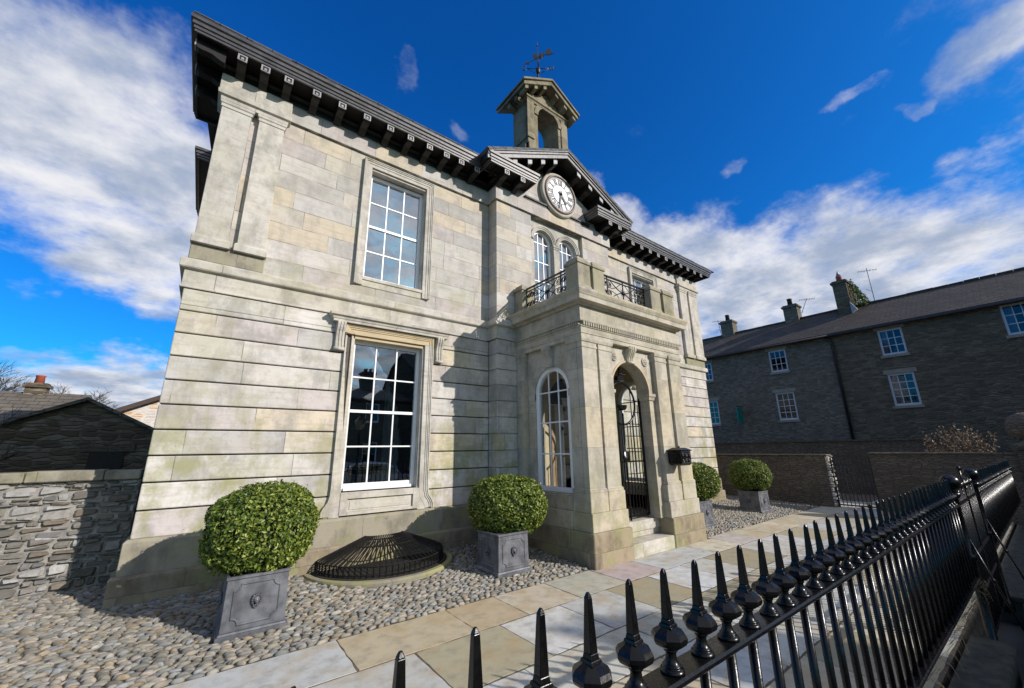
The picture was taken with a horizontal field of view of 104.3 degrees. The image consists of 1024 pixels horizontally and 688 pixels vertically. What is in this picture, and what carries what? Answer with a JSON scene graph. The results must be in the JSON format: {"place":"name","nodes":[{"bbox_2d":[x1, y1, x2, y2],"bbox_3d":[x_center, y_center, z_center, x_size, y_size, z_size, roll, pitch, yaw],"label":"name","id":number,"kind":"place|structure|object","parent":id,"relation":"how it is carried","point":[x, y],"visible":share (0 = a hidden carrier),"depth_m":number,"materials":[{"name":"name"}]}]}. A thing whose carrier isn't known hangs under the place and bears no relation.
{"place":"outdoors","nodes":[
{"label":"outdoors","id":0,"kind":"place"},
{"bbox_2d":[0,494,819,687],"bbox_3d":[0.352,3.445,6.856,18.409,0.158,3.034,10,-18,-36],"label":"cobblestones","id":1,"kind":"structure","parent":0,"point":[27,622],"depth_m":3.85,"materials":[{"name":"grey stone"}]},
{"bbox_2d":[0,469,144,600],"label":"garden wall","id":2,"kind":"structure","parent":1,"relation":"on","point":[65,530],"depth_m":4.71,"materials":[{"name":"stone"}]},
{"bbox_2d":[212,566,290,643],"bbox_3d":[-2.543,2.474,3.907,0.596,0.514,0.596,10,-18,-36],"label":"planter","id":3,"kind":"object","parent":1,"relation":"on","point":[251,604],"visible":0.94,"depth_m":3.70,"materials":[{"name":"metal"}]},
{"bbox_2d":[197,479,319,577],"bbox_3d":[-2.605,1.902,4.161,1.070,0.920,1.090,10,-18,-36],"label":"box ball","id":4,"kind":"object","parent":3,"relation":"on","point":[254,528],"visible":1,"depth_m":3.83,"materials":[{"name":"green plant"}]},
{"bbox_2d":[475,529,531,578],"bbox_3d":[-0.128,2.881,5.564,0.596,0.514,0.596,10,-18,-36],"label":"planter","id":5,"kind":"object","parent":1,"relation":"on","point":[501,555],"visible":1,"depth_m":5.37,"materials":[{"name":"metal"}]},
{"bbox_2d":[466,474,548,533],"bbox_3d":[-0.069,2.443,6.046,1.181,0.910,1.233,5,-16,-21],"label":"box ball","id":6,"kind":"object","parent":5,"relation":"in","point":[505,503],"visible":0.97,"depth_m":5.66,"materials":[{"name":"green plant"}]},
{"bbox_2d":[699,499,716,527],"bbox_3d":[3.968,3.636,8.577,0.596,0.514,0.596,10,-18,-36],"label":"planter","id":7,"kind":"object","parent":1,"relation":"on","point":[706,507],"visible":0.38,"depth_m":8.39,"materials":[{"name":"metal"}]},
{"bbox_2d":[692,462,721,499],"bbox_3d":[4.153,3.095,8.995,1.011,0.869,1.030,1,-15,-6],"label":"box ball","id":8,"kind":"object","parent":7,"relation":"in","point":[707,481],"visible":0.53,"depth_m":8.64,"materials":[{"name":"green plant"}]},
{"bbox_2d":[737,489,772,513],"bbox_3d":[6.266,4.061,10.293,0.596,0.514,0.596,9,-18,-33],"label":"planter","id":9,"kind":"object","parent":1,"relation":"on","point":[757,501],"visible":1,"depth_m":10.12,"materials":[{"name":"metal"}]},
{"bbox_2d":[728,458,772,490],"bbox_3d":[6.315,3.490,10.580,0.987,0.864,1.031,-3,-15,9],"label":"box ball","id":10,"kind":"object","parent":9,"relation":"in","point":[748,474],"visible":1,"depth_m":10.29,"materials":[{"name":"green plant"}]},
{"bbox_2d":[0,0,1023,408],"label":"sky","id":11,"kind":"structure","parent":0,"point":[778,148],"materials":[{"name":"blue"}]},
{"bbox_2d":[164,493,1015,687],"bbox_3d":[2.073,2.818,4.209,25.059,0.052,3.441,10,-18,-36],"label":"flagstone path","id":12,"kind":"structure","parent":0,"point":[504,652],"depth_m":3.66,"materials":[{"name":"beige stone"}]},
{"bbox_2d":[714,454,840,506],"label":"garden wall","id":13,"kind":"structure","parent":12,"relation":"on","point":[804,478],"depth_m":11.73,"materials":[{"name":"stone"}]},
{"bbox_2d":[829,458,881,510],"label":"side gate","id":14,"kind":"structure","parent":13,"relation":"attached to","point":[835,485],"depth_m":10.80,"materials":[{"name":"metal"}]},
{"bbox_2d":[867,452,1023,526],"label":"garden wall","id":15,"kind":"structure","parent":12,"relation":"on","point":[895,474],"depth_m":9.69,"materials":[{"name":"stone"}]},
{"bbox_2d":[982,622,1023,687],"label":"ground","id":16,"kind":"structure","parent":0,"point":[1010,633],"depth_m":4.01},
{"bbox_2d":[702,297,854,441],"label":"terraced house","id":17,"kind":"structure","parent":16,"relation":"on","point":[780,381],"depth_m":19.83,"materials":[{"name":"stone"}]},
{"bbox_2d":[705,363,712,380],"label":"window","id":18,"kind":"structure","parent":17,"relation":"in","point":[707,364],"depth_m":22.20,"materials":[{"name":"white paint"}]},
{"bbox_2d":[709,400,720,424],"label":"window","id":19,"kind":"structure","parent":17,"relation":"in","point":[714,412],"depth_m":21.65,"materials":[{"name":"white paint"}]},
{"bbox_2d":[736,406,743,422],"bbox_3d":[11.613,3.594,20.253,0.710,0.857,0.050,10,-18,-36],"label":"hanging sign","id":20,"kind":"object","parent":17,"relation":"attached to","point":[739,415],"visible":1,"depth_m":20.18,"materials":[{"name":"green paint"}]},
{"bbox_2d":[768,349,788,372],"bbox_3d":[13.118,0.841,19.581,0.120,1.080,0.760,10,-18,-36],"label":"window","id":21,"kind":"structure","parent":17,"relation":"in","point":[769,354],"depth_m":19.61,"materials":[{"name":"white paint"}]},
{"bbox_2d":[775,391,798,419],"bbox_3d":[13.150,2.970,19.010,0.120,1.310,0.800,10,-18,-36],"label":"window","id":22,"kind":"structure","parent":17,"relation":"in","point":[787,393],"depth_m":19.02,"materials":[{"name":"white paint"}]},
{"bbox_2d":[713,437,972,494],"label":"boundary wall","id":23,"kind":"structure","parent":16,"relation":"on","point":[848,451],"depth_m":14.30,"materials":[{"name":"stone"}]},
{"bbox_2d":[827,267,1023,451],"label":"terraced house","id":24,"kind":"structure","parent":16,"relation":"on","point":[914,364],"depth_m":15.47,"materials":[{"name":"grey stone"}]},
{"bbox_2d":[877,327,907,355],"bbox_3d":[15.737,-0.074,16.438,0.341,1.080,0.760,10,-18,-36],"label":"window","id":25,"kind":"structure","parent":24,"relation":"in","point":[886,346],"depth_m":16.52,"materials":[{"name":"white paint"}]},
{"bbox_2d":[887,372,921,405],"bbox_3d":[15.757,1.817,15.943,0.341,1.290,0.790,10,-18,-36],"label":"window","id":26,"kind":"structure","parent":24,"relation":"in","point":[899,396],"depth_m":16.04,"materials":[{"name":"white paint"}]},
{"bbox_2d":[998,301,1023,334],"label":"window","id":27,"kind":"structure","parent":24,"relation":"in","point":[1006,311],"depth_m":14.07,"materials":[{"name":"white paint"}]},
{"bbox_2d":[922,423,998,451],"bbox_3d":[11.310,2.633,10.040,1.376,1.277,1.113,-11,-18,35],"label":"dry shrub","id":28,"kind":"object","parent":16,"relation":"on","point":[963,446],"visible":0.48,"depth_m":10.00,"materials":[{"name":"brown plant"}]},
{"bbox_2d":[948,522,1023,687],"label":"dwarf wall","id":29,"kind":"structure","parent":16,"relation":"on","point":[990,663],"depth_m":3.19,"materials":[{"name":"grey stone"}]},
{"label":"yard","id":30,"kind":"structure","parent":0,"visible":0},
{"bbox_2d":[0,409,26,463],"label":"bare tree","id":31,"kind":"object","parent":30,"relation":"on","point":[7,451],"visible":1,"depth_m":6.16,"materials":[{"name":"brown plant"}]},
{"bbox_2d":[0,360,34,390],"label":"bare tree","id":32,"kind":"object","parent":30,"relation":"on","point":[6,388],"visible":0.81,"depth_m":21.34,"materials":[{"name":"brown plant"}]},
{"bbox_2d":[0,375,92,420],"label":"slate roof cottage","id":33,"kind":"structure","parent":30,"relation":"on","point":[35,395],"depth_m":13.37,"materials":[{"name":"stone"}]},
{"bbox_2d":[0,397,155,511],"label":"stone outbuilding","id":34,"kind":"structure","parent":30,"relation":"on","point":[87,433],"depth_m":8.10,"materials":[{"name":"stone"}]},
{"bbox_2d":[49,384,117,407],"bbox_3d":[-24.901,4.906,21.949,4.530,5.661,7.156,10,-18,-36],"label":"bare tree","id":35,"kind":"object","parent":30,"relation":"on","point":[99,397],"visible":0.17,"depth_m":23.39,"materials":[{"name":"brown plant"}]},
{"bbox_2d":[115,395,160,427],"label":"pale gabled house","id":36,"kind":"structure","parent":30,"relation":"on","point":[144,411],"depth_m":18.30,"materials":[{"name":"stone"}]},
{"bbox_2d":[102,11,725,607],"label":"town house","id":37,"kind":"structure","parent":30,"relation":"on","point":[388,321],"depth_m":6.68,"materials":[{"name":"stone"}]},
{"bbox_2d":[303,531,452,587],"bbox_3d":[-1.599,2.934,5.419,2.078,0.534,1.002,10,-18,-36],"label":"window well grille","id":38,"kind":"object","parent":37,"relation":"attached to","point":[399,570],"depth_m":5.28,"materials":[{"name":"metal"}]},
{"bbox_2d":[341,341,419,490],"bbox_3d":[-2.285,1.206,6.709,1.200,2.350,0.701,10,-18,-36],"label":"window","id":39,"kind":"structure","parent":37,"relation":"in","point":[399,366],"depth_m":6.71,"materials":[{"name":"white paint"}]},
{"bbox_2d":[363,176,422,288],"bbox_3d":[-2.173,-2.006,7.299,1.030,2.040,0.120,10,-18,-36],"label":"window","id":40,"kind":"structure","parent":37,"relation":"in","point":[392,250],"depth_m":7.31,"materials":[{"name":"glass"}]},
{"bbox_2d":[523,44,553,77],"bbox_3d":[0.744,-7.767,11.159,0.657,1.900,0.620,-14,-20,41],"label":"weathervane","id":41,"kind":"object","parent":37,"relation":"on","point":[541,56],"visible":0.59,"depth_m":11.19,"materials":[{"name":"metal"}]},
{"bbox_2d":[533,232,551,303],"bbox_3d":[0.662,-1.519,9.056,0.574,2.247,0.080,10,-18,-36],"label":"window","id":42,"kind":"structure","parent":37,"relation":"in","point":[542,255],"depth_m":9.18,"materials":[{"name":"glass"}]},
{"bbox_2d":[559,242,573,291],"bbox_3d":[1.284,-1.406,9.514,0.574,2.247,0.080,10,-18,-36],"label":"window","id":43,"kind":"structure","parent":37,"relation":"in","point":[566,253],"depth_m":9.72,"materials":[{"name":"white paint"}]},
{"bbox_2d":[632,278,647,303],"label":"window","id":44,"kind":"structure","parent":37,"relation":"in","point":[636,282],"depth_m":11.90,"materials":[{"name":"white paint"}]},
{"bbox_2d":[666,446,691,465],"bbox_3d":[3.047,2.028,7.233,0.370,0.340,0.290,10,-18,-36],"label":"mail box","id":45,"kind":"object","parent":37,"relation":"attached to","point":[678,456],"visible":1,"depth_m":7.13,"materials":[{"name":"black metal"}]},
{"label":"pavement","id":46,"kind":"structure","parent":0,"visible":0},
{"bbox_2d":[939,475,1023,640],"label":"gate post","id":47,"kind":"object","parent":46,"relation":"on","point":[954,482],"visible":0.66,"depth_m":3.50,"materials":[{"name":"black metal"}]},
{"bbox_2d":[291,479,980,687],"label":"iron railing","id":48,"kind":"object","parent":47,"relation":"attached to","point":[924,536],"visible":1,"depth_m":1.52,"materials":[{"name":"black metal"}]},
{"bbox_2d":[926,580,993,687],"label":"weeds","id":49,"kind":"object","parent":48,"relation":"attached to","point":[975,597],"visible":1,"depth_m":2.50,"materials":[{"name":"green plant"}]},
{"bbox_2d":[954,465,1007,632],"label":"street gate","id":50,"kind":"structure","parent":47,"relation":"attached to","point":[977,529],"depth_m":4.06,"materials":[{"name":"black metal"}]},
{"bbox_2d":[961,468,1023,612],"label":"gate post","id":51,"kind":"object","parent":46,"relation":"on","point":[972,474],"visible":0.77,"depth_m":4.47,"materials":[{"name":"black metal"}]},
{"bbox_2d":[975,460,1022,549],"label":"iron railing","id":52,"kind":"object","parent":51,"relation":"attached to","point":[1000,497],"visible":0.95,"depth_m":5.85,"materials":[{"name":"black metal"}]},
{"bbox_2d":[1004,412,1023,470],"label":"gate pier","id":53,"kind":"structure","parent":46,"relation":"on","point":[1014,425],"depth_m":8.62,"materials":[{"name":"stone"}]}
]}

